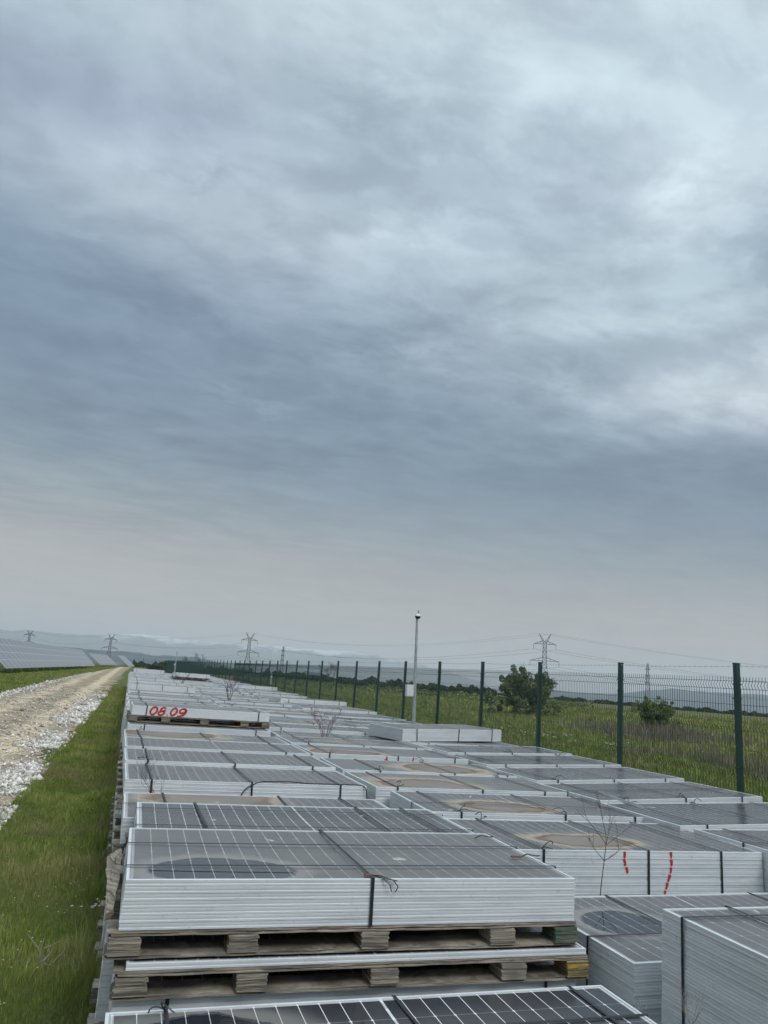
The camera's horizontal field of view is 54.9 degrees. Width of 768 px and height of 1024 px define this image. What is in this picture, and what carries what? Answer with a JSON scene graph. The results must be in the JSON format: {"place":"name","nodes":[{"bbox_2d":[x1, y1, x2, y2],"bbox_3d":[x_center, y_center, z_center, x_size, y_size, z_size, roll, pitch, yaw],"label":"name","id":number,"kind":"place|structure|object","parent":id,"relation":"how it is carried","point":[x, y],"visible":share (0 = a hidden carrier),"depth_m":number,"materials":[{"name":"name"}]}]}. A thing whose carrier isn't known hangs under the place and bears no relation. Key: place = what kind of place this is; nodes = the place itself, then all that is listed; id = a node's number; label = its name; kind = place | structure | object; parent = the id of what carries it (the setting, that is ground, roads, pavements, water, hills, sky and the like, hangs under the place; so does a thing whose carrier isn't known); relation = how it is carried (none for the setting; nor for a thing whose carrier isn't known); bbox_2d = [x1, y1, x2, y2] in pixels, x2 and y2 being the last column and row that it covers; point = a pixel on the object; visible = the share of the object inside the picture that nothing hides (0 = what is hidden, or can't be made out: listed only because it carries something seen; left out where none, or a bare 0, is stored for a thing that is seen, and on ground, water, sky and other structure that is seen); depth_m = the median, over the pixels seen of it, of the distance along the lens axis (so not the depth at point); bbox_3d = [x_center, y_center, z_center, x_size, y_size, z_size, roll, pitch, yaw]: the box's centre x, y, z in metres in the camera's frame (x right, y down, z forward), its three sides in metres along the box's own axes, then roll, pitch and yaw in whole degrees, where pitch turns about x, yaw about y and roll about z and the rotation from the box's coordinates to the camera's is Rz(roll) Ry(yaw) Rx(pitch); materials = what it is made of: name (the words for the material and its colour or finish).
{"place":"outdoors","nodes":[
{"label":"outdoors","id":0,"kind":"place"},
{"bbox_2d":[0,662,114,692],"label":"meadow grass","id":1,"kind":"structure","parent":0,"point":[13,680],"depth_m":70.10,"materials":[{"name":"plant"}]},
{"bbox_2d":[0,667,130,806],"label":"gravel road","id":2,"kind":"structure","parent":0,"point":[102,679],"depth_m":28.98,"materials":[{"name":"gravel"}]},
{"bbox_2d":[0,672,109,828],"bbox_3d":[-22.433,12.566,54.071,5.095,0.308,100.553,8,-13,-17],"label":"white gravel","id":3,"kind":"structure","parent":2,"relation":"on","point":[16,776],"depth_m":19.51,"materials":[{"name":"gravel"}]},
{"bbox_2d":[59,646,231,667],"bbox_3d":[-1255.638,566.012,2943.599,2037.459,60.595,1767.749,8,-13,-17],"label":"hills","id":4,"kind":"structure","parent":0,"point":[131,657],"depth_m":2921.84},
{"bbox_2d":[0,630,485,686],"bbox_3d":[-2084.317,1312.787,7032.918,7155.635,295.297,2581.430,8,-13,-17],"label":"mountains","id":5,"kind":"structure","parent":0,"point":[214,651],"depth_m":7150.02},
{"bbox_2d":[0,660,767,1023],"bbox_3d":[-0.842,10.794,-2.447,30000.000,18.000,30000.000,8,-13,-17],"label":"ground","id":6,"kind":"structure","parent":0,"point":[122,680],"depth_m":6.66,"materials":[{"name":"green plant"}]},
{"bbox_2d":[0,638,94,670],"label":"solar table","id":7,"kind":"object","parent":6,"relation":"on","point":[18,654],"visible":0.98,"depth_m":86.56,"materials":[{"name":"glass"}]},
{"bbox_2d":[0,686,126,1023],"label":"verge grass","id":8,"kind":"structure","parent":6,"relation":"on","point":[104,721],"depth_m":7.48,"materials":[{"name":"plant"}]},
{"bbox_2d":[27,931,101,965],"bbox_3d":[-2.230,3.030,5.144,0.509,0.232,0.074,13,-15,-34],"label":"dead branch","id":9,"kind":"object","parent":6,"relation":"on","point":[51,950],"visible":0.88,"depth_m":5.06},
{"bbox_2d":[92,900,106,963],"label":"panel bundle","id":10,"kind":"object","parent":6,"relation":"on","point":[102,923],"visible":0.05,"depth_m":5.27,"materials":[{"name":"metal"}]},
{"bbox_2d":[111,792,387,852],"bbox_3d":[-1.022,2.597,6.194,2.345,0.349,1.128,8,-13,-17],"label":"panel bundle","id":11,"kind":"object","parent":10,"relation":"on","point":[124,820],"visible":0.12,"depth_m":6.42,"materials":[{"name":"grey metal"}]},
{"bbox_2d":[89,653,116,665],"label":"solar table","id":12,"kind":"object","parent":6,"relation":"on","point":[101,659],"visible":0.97,"depth_m":175.48,"materials":[{"name":"glass"}]},
{"bbox_2d":[87,850,124,1023],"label":"panel bundle","id":13,"kind":"object","parent":6,"relation":"on","point":[100,992],"visible":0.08,"depth_m":4.16,"materials":[{"name":"grey metal"}]},
{"bbox_2d":[122,802,473,865],"bbox_3d":[-0.572,2.312,5.145,2.346,0.330,1.128,8,-13,-17],"label":"panel bundle","id":14,"kind":"object","parent":13,"relation":"on","point":[194,815],"visible":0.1,"depth_m":5.26,"materials":[{"name":"glass"}]},
{"bbox_2d":[106,801,119,863],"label":"panel bundle","id":15,"kind":"object","parent":6,"relation":"on","point":[109,840],"visible":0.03,"depth_m":7.99,"materials":[{"name":"grey metal"}]},
{"bbox_2d":[116,748,335,785],"bbox_3d":[-1.819,2.928,8.494,2.345,0.319,1.135,9,-13,-18],"label":"panel bundle","id":16,"kind":"object","parent":15,"relation":"on","point":[221,759],"visible":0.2,"depth_m":8.35,"materials":[{"name":"glass"}]},
{"bbox_2d":[109,792,117,833],"bbox_3d":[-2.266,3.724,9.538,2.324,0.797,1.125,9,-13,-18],"label":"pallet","id":17,"kind":"object","parent":6,"relation":"on","point":[111,827],"visible":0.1,"depth_m":9.09,"materials":[{"name":"wood"}]},
{"bbox_2d":[119,737,309,760],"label":"panel bundle","id":18,"kind":"object","parent":17,"relation":"on","point":[199,745],"visible":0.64,"depth_m":9.58,"materials":[{"name":"grey glass"}]},
{"bbox_2d":[110,786,116,813],"bbox_3d":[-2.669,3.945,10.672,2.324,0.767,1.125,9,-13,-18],"label":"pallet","id":19,"kind":"object","parent":6,"relation":"on","point":[112,804],"visible":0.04,"depth_m":10.26,"materials":[{"name":"wood"}]},
{"bbox_2d":[119,726,287,753],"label":"panel bundle","id":20,"kind":"object","parent":19,"relation":"on","point":[144,733],"visible":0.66,"depth_m":10.84,"materials":[{"name":"glass"}]},
{"bbox_2d":[130,677,179,682],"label":"panel bundle","id":21,"kind":"object","parent":6,"relation":"on","point":[155,679],"visible":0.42,"depth_m":35.83,"materials":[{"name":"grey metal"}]},
{"bbox_2d":[129,680,184,685],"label":"panel bundle","id":22,"kind":"object","parent":6,"relation":"on","point":[156,682],"visible":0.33,"depth_m":31.15,"materials":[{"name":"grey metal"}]},
{"bbox_2d":[129,682,194,692],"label":"panel bundle","id":23,"kind":"object","parent":6,"relation":"on","point":[159,687],"visible":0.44,"depth_m":26.37,"materials":[{"name":"silver metal"}]},
{"bbox_2d":[127,689,200,695],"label":"panel bundle","id":24,"kind":"object","parent":6,"relation":"on","point":[161,692],"visible":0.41,"depth_m":24.27,"materials":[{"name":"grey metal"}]},
{"bbox_2d":[120,693,210,734],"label":"panel bundle","id":25,"kind":"object","parent":6,"relation":"on","point":[168,697],"visible":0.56,"depth_m":20.66,"materials":[{"name":"silver metal"}]},
{"bbox_2d":[129,691,203,697],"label":"panel bundle","id":26,"kind":"object","parent":6,"relation":"on","point":[138,692],"visible":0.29,"depth_m":23.54,"materials":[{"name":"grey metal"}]},
{"bbox_2d":[127,697,216,704],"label":"panel bundle","id":27,"kind":"object","parent":6,"relation":"on","point":[167,700],"visible":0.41,"depth_m":19.94,"materials":[{"name":"glass"}]},
{"bbox_2d":[128,698,219,705],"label":"panel bundle","id":28,"kind":"object","parent":6,"relation":"on","point":[173,702],"visible":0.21,"depth_m":19.04,"materials":[{"name":"silver metal"}]},
{"bbox_2d":[117,701,236,765],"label":"panel bundle","id":29,"kind":"object","parent":6,"relation":"on","point":[128,705],"visible":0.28,"depth_m":15.16,"materials":[{"name":"silver metal"}]},
{"bbox_2d":[132,660,229,669],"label":"distant wood","id":30,"kind":"object","parent":6,"relation":"on","point":[136,664],"visible":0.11,"depth_m":280.45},
{"bbox_2d":[169,676,205,680],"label":"panel bundle","id":31,"kind":"object","parent":6,"relation":"on","point":[170,677],"visible":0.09,"depth_m":47.69,"materials":[{"name":"grey metal"}]},
{"bbox_2d":[172,672,209,680],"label":"panel bundle","id":32,"kind":"object","parent":31,"relation":"on","point":[201,676],"visible":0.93,"depth_m":47.15,"materials":[{"name":"silver metal"}]},
{"bbox_2d":[126,720,270,736],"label":"panel bundle","id":33,"kind":"object","parent":6,"relation":"on","point":[148,726],"visible":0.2,"depth_m":12.11,"materials":[{"name":"silver metal"}]},
{"bbox_2d":[126,702,269,728],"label":"panel bundle","id":34,"kind":"object","parent":33,"relation":"on","point":[196,715],"visible":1,"depth_m":12.58,"materials":[{"name":"silver metal"}]},
{"bbox_2d":[195,689,248,693],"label":"panel bundle","id":35,"kind":"object","parent":6,"relation":"on","point":[208,690],"visible":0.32,"depth_m":30.10,"materials":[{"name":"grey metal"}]},
{"bbox_2d":[200,694,267,699],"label":"panel bundle","id":36,"kind":"object","parent":6,"relation":"on","point":[202,695],"visible":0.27,"depth_m":25.64,"materials":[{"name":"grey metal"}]},
{"bbox_2d":[224,669,245,699],"bbox_3d":[-4.627,5.318,22.734,0.750,1.073,0.525,6,-13,-6],"label":"bare sapling","id":37,"kind":"object","parent":6,"relation":"on","point":[228,697],"visible":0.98,"depth_m":22.65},
{"bbox_2d":[207,697,282,702],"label":"panel bundle","id":38,"kind":"object","parent":6,"relation":"on","point":[209,698],"visible":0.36,"depth_m":23.40,"materials":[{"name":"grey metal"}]},
{"bbox_2d":[238,632,258,667],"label":"power pylon","id":39,"kind":"object","parent":6,"relation":"on","point":[249,648],"visible":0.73,"depth_m":599.91,"materials":[{"name":"metal"}]},
{"bbox_2d":[211,699,291,706],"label":"panel bundle","id":40,"kind":"object","parent":6,"relation":"on","point":[215,701],"visible":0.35,"depth_m":21.98,"materials":[{"name":"silver metal"}]},
{"bbox_2d":[229,684,276,690],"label":"panel bundle","id":41,"kind":"object","parent":6,"relation":"on","point":[256,687],"visible":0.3,"depth_m":37.56,"materials":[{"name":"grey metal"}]},
{"bbox_2d":[217,702,301,710],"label":"panel bundle","id":42,"kind":"object","parent":6,"relation":"on","point":[256,706],"visible":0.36,"depth_m":20.82,"materials":[{"name":"silver metal"}]},
{"bbox_2d":[244,690,297,694],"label":"panel bundle","id":43,"kind":"object","parent":6,"relation":"on","point":[270,692],"visible":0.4,"depth_m":32.97,"materials":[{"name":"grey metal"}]},
{"bbox_2d":[227,706,322,714],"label":"panel bundle","id":44,"kind":"object","parent":6,"relation":"on","point":[286,711],"visible":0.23,"depth_m":18.94,"materials":[{"name":"silver metal"}]},
{"bbox_2d":[248,692,306,697],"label":"panel bundle","id":45,"kind":"object","parent":6,"relation":"on","point":[273,694],"visible":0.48,"depth_m":30.57,"materials":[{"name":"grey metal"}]},
{"bbox_2d":[265,711,331,719],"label":"panel bundle","id":46,"kind":"object","parent":6,"relation":"on","point":[285,714],"visible":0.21,"depth_m":17.50,"materials":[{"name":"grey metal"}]},
{"bbox_2d":[269,716,343,722],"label":"panel bundle","id":47,"kind":"object","parent":6,"relation":"on","point":[296,718],"visible":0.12,"depth_m":16.73,"materials":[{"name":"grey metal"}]},
{"bbox_2d":[274,696,346,705],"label":"panel bundle","id":48,"kind":"object","parent":6,"relation":"on","point":[309,701],"visible":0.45,"depth_m":24.80,"materials":[{"name":"silver metal"}]},
{"bbox_2d":[283,702,351,707],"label":"panel bundle","id":49,"kind":"object","parent":6,"relation":"on","point":[314,704],"visible":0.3,"depth_m":24.25,"materials":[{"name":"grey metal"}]},
{"bbox_2d":[269,718,366,727],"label":"panel bundle","id":50,"kind":"object","parent":6,"relation":"on","point":[305,722],"visible":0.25,"depth_m":15.27,"materials":[{"name":"silver metal"}]},
{"bbox_2d":[267,722,372,735],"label":"panel bundle","id":51,"kind":"object","parent":6,"relation":"on","point":[314,728],"visible":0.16,"depth_m":13.83,"materials":[{"name":"silver metal"}]},
{"bbox_2d":[146,660,496,695],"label":"distant hedgerow","id":52,"kind":"object","parent":6,"relation":"on","point":[458,689],"visible":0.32,"depth_m":199.59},
{"bbox_2d":[289,704,364,709],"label":"panel bundle","id":53,"kind":"object","parent":6,"relation":"on","point":[325,706],"visible":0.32,"depth_m":23.19,"materials":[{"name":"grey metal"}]},
{"bbox_2d":[269,730,397,740],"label":"panel bundle","id":54,"kind":"object","parent":6,"relation":"on","point":[274,733],"visible":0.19,"depth_m":13.06,"materials":[{"name":"grey glass"}]},
{"bbox_2d":[308,705,341,735],"bbox_3d":[-1.093,3.741,13.149,0.593,0.660,0.708,13,-15,-34],"label":"bare sapling","id":55,"kind":"object","parent":54,"relation":"on","point":[331,722],"visible":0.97,"depth_m":13.09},
{"bbox_2d":[368,723,500,741],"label":"panel bundle","id":56,"kind":"object","parent":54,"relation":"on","point":[428,732],"visible":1,"depth_m":13.42,"materials":[{"name":"metal"}]},
{"bbox_2d":[293,705,376,714],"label":"panel bundle","id":57,"kind":"object","parent":6,"relation":"on","point":[345,710],"visible":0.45,"depth_m":21.61,"materials":[{"name":"silver metal"}]},
{"bbox_2d":[99,961,575,1023],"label":"panel bundle","id":58,"kind":"object","parent":6,"relation":"on","point":[171,1003],"visible":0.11,"depth_m":3.50,"materials":[{"name":"glass"}]},
{"bbox_2d":[109,927,588,1001],"bbox_3d":[-0.220,2.279,4.005,2.345,0.142,1.128,8,-13,-16],"label":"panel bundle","id":59,"kind":"object","parent":58,"relation":"on","point":[131,981],"visible":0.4,"depth_m":3.50,"materials":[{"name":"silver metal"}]},
{"bbox_2d":[103,828,577,959],"bbox_3d":[-0.245,2.035,4.075,2.371,0.346,1.143,8,-13,-16],"label":"panel bundle","id":60,"kind":"object","parent":59,"relation":"on","point":[242,889],"visible":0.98,"depth_m":3.68,"materials":[{"name":"silver metal"}]},
{"bbox_2d":[104,848,122,920],"bbox_3d":[-1.369,1.844,3.713,0.079,0.199,0.620,8,-13,-17],"label":"broken board","id":61,"kind":"object","parent":60,"relation":"on","point":[113,867],"visible":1,"depth_m":3.62,"materials":[{"name":"brown wood"}]},
{"bbox_2d":[303,710,387,716],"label":"panel bundle","id":62,"kind":"object","parent":6,"relation":"on","point":[346,713],"visible":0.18,"depth_m":20.95,"materials":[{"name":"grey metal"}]},
{"bbox_2d":[276,735,431,749],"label":"panel bundle","id":63,"kind":"object","parent":6,"relation":"on","point":[291,740],"visible":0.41,"depth_m":11.72,"materials":[{"name":"grey glass"}]},
{"bbox_2d":[317,712,405,720],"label":"panel bundle","id":64,"kind":"object","parent":6,"relation":"on","point":[363,716],"visible":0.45,"depth_m":19.42,"materials":[{"name":"silver metal"}]},
{"bbox_2d":[337,720,398,724],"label":"panel bundle","id":65,"kind":"object","parent":6,"relation":"on","point":[359,722],"visible":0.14,"depth_m":17.29,"materials":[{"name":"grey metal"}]},
{"bbox_2d":[328,716,420,723],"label":"panel bundle","id":66,"kind":"object","parent":6,"relation":"on","point":[374,720],"visible":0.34,"depth_m":18.41,"materials":[{"name":"grey glass"}]},
{"bbox_2d":[104,985,656,1023],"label":"panel bundle","id":67,"kind":"object","parent":6,"relation":"on","point":[590,1004],"visible":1,"depth_m":3.17,"materials":[{"name":"grey glass"}]},
{"bbox_2d":[294,744,467,763],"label":"panel bundle","id":68,"kind":"object","parent":6,"relation":"on","point":[364,753],"visible":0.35,"depth_m":10.40,"materials":[{"name":"grey glass"}]},
{"bbox_2d":[405,610,420,721],"bbox_3d":[0.734,4.529,19.148,0.380,3.952,0.247,6,-13,-18],"label":"camera pole","id":69,"kind":"object","parent":6,"relation":"on","point":[410,690],"visible":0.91,"depth_m":19.14,"materials":[{"name":"metal"}]},
{"bbox_2d":[242,675,593,709],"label":"distant scrub","id":70,"kind":"object","parent":6,"relation":"on","point":[462,694],"visible":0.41,"depth_m":132.87,"materials":[{"name":"green plant"}]},
{"bbox_2d":[320,757,516,777],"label":"panel bundle","id":71,"kind":"object","parent":6,"relation":"on","point":[342,766],"visible":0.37,"depth_m":9.25,"materials":[{"name":"glass"}]},
{"bbox_2d":[489,767,683,783],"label":"panel bundle","id":72,"kind":"object","parent":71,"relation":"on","point":[557,775],"visible":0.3,"depth_m":9.60,"materials":[{"name":"glass"}]},
{"bbox_2d":[344,771,568,807],"bbox_3d":[0.756,3.490,8.153,2.345,1.091,1.128,9,-13,-18],"label":"panel bundle","id":73,"kind":"object","parent":6,"relation":"on","point":[380,786],"visible":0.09,"depth_m":8.05,"materials":[{"name":"grey metal"}]},
{"bbox_2d":[539,781,762,803],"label":"panel bundle","id":74,"kind":"object","parent":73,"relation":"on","point":[663,792],"visible":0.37,"depth_m":8.39,"materials":[{"name":"glass"}]},
{"bbox_2d":[403,741,515,745],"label":"panel bundle","id":75,"kind":"object","parent":6,"relation":"on","point":[487,743],"visible":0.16,"depth_m":13.28,"materials":[{"name":"glass"}]},
{"bbox_2d":[165,660,767,801],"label":"wire fence","id":76,"kind":"object","parent":6,"relation":"on","point":[183,666],"visible":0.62,"depth_m":14.41,"materials":[{"name":"metal"}]},
{"bbox_2d":[420,744,571,755],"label":"panel bundle","id":77,"kind":"object","parent":6,"relation":"on","point":[484,750],"visible":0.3,"depth_m":12.11,"materials":[{"name":"grey metal"}]},
{"bbox_2d":[389,791,643,822],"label":"panel bundle","id":78,"kind":"object","parent":6,"relation":"on","point":[496,806],"visible":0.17,"depth_m":6.98,"materials":[{"name":"grey metal"}]},
{"bbox_2d":[598,790,649,811],"bbox_3d":[2.232,2.707,6.942,0.096,0.051,0.884,6,-13,-8],"label":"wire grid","id":79,"kind":"object","parent":78,"relation":"on","point":[623,800],"visible":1,"depth_m":6.89,"materials":[{"name":"metal"}]},
{"bbox_2d":[483,665,561,717],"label":"shrub","id":80,"kind":"object","parent":6,"relation":"on","point":[509,687],"visible":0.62,"depth_m":62.35,"materials":[{"name":"green plant"}]},
{"bbox_2d":[454,752,620,767],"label":"panel bundle","id":81,"kind":"object","parent":6,"relation":"on","point":[523,761],"visible":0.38,"depth_m":10.85,"materials":[{"name":"grey metal"}]},
{"bbox_2d":[532,634,557,697],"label":"power pylon","id":82,"kind":"object","parent":6,"relation":"on","point":[542,660],"visible":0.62,"depth_m":384.23,"materials":[{"name":"metal"}]},
{"bbox_2d":[20,639,763,681],"bbox_3d":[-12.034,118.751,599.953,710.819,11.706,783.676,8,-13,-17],"label":"power cable","id":83,"kind":"object","parent":82,"relation":"hanging from","point":[433,659],"visible":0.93,"depth_m":424.32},
{"bbox_2d":[446,812,763,895],"bbox_3d":[1.647,3.059,5.854,2.346,1.062,1.180,8,-13,-16],"label":"panel bundle","id":84,"kind":"object","parent":6,"relation":"on","point":[652,859],"visible":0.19,"depth_m":5.59,"materials":[{"name":"grey metal"}]},
{"bbox_2d":[581,787,635,895],"bbox_3d":[1.525,2.666,5.098,0.450,1.495,0.120,8,-13,-17],"label":"bare sapling","id":85,"kind":"object","parent":6,"relation":"on","point":[606,843],"visible":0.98,"depth_m":5.15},
{"bbox_2d":[500,693,767,716],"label":"distant hedgerow","id":86,"kind":"object","parent":6,"relation":"on","point":[755,713],"visible":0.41,"depth_m":216.89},
{"bbox_2d":[645,663,650,699],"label":"power pylon","id":87,"kind":"object","parent":6,"relation":"on","point":[647,670],"visible":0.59,"depth_m":477.89,"materials":[{"name":"metal"}]},
{"bbox_2d":[630,694,685,730],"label":"shrub","id":88,"kind":"object","parent":6,"relation":"on","point":[648,705],"visible":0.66,"depth_m":46.95,"materials":[{"name":"green plant"}]},
{"bbox_2d":[553,716,767,783],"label":"dead reeds","id":89,"kind":"object","parent":6,"relation":"on","point":[648,732],"visible":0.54,"depth_m":37.66,"materials":[{"name":"plant"}]},
{"bbox_2d":[574,892,767,1023],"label":"panel bundle","id":90,"kind":"object","parent":6,"relation":"on","point":[619,938],"visible":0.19,"depth_m":4.08,"materials":[{"name":"grey metal"}]},
{"bbox_2d":[602,797,767,830],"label":"panel bundle","id":91,"kind":"object","parent":6,"relation":"on","point":[691,816],"visible":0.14,"depth_m":7.21,"materials":[{"name":"glass"}]},
{"bbox_2d":[676,979,706,1023],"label":"dry weed","id":92,"kind":"object","parent":6,"relation":"on","point":[683,1009],"visible":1,"depth_m":2.15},
{"bbox_2d":[661,905,767,1023],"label":"panel bundle","id":93,"kind":"object","parent":6,"relation":"on","point":[720,954],"visible":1,"depth_m":3.28,"materials":[{"name":"grey metal"}]},
{"bbox_2d":[694,828,767,892],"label":"panel bundle","id":94,"kind":"object","parent":6,"relation":"on","point":[755,840],"visible":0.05,"depth_m":6.19,"materials":[{"name":"grey metal"}]},
{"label":"panel bundle","id":95,"kind":"object","parent":6,"relation":"on","visible":0},
{"bbox_2d":[115,763,366,809],"bbox_3d":[-1.448,2.774,7.436,2.345,0.268,1.128,9,-13,-18],"label":"panel bundle","id":96,"kind":"object","parent":95,"relation":"on","point":[204,780],"visible":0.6,"depth_m":7.14,"materials":[{"name":"glass"}]},
{"bbox_2d":[135,749,168,792],"bbox_3d":[-2.087,2.322,6.600,0.314,0.466,0.545,8,-13,-17],"label":"bare sapling","id":97,"kind":"object","parent":96,"relation":"on","point":[149,773],"visible":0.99,"depth_m":6.53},
{"bbox_2d":[240,781,366,797],"bbox_3d":[-0.778,2.707,7.136,1.253,0.187,0.142,8,-13,-17],"label":"loose cable","id":98,"kind":"object","parent":96,"relation":"on","point":[305,783],"visible":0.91,"depth_m":7.17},
{"bbox_2d":[0,0,767,694],"label":"sky","id":99,"kind":"structure","parent":0,"point":[333,323],"materials":[{"name":"grey"}]},
{"bbox_2d":[245,681,767,801],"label":"field grass","id":100,"kind":"structure","parent":0,"point":[749,788],"depth_m":38.77,"materials":[{"name":"plant"}]},
{"bbox_2d":[448,686,767,713],"bbox_3d":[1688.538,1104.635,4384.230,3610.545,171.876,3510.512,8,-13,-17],"label":"hills","id":101,"kind":"structure","parent":0,"point":[722,699],"depth_m":3805.85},
{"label":"panel bundle","id":102,"kind":"object","parent":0,"visible":0},
{"bbox_2d":[133,668,163,674],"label":"panel bundle","id":103,"kind":"object","parent":102,"relation":"on","point":[138,670],"visible":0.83,"depth_m":57.91,"materials":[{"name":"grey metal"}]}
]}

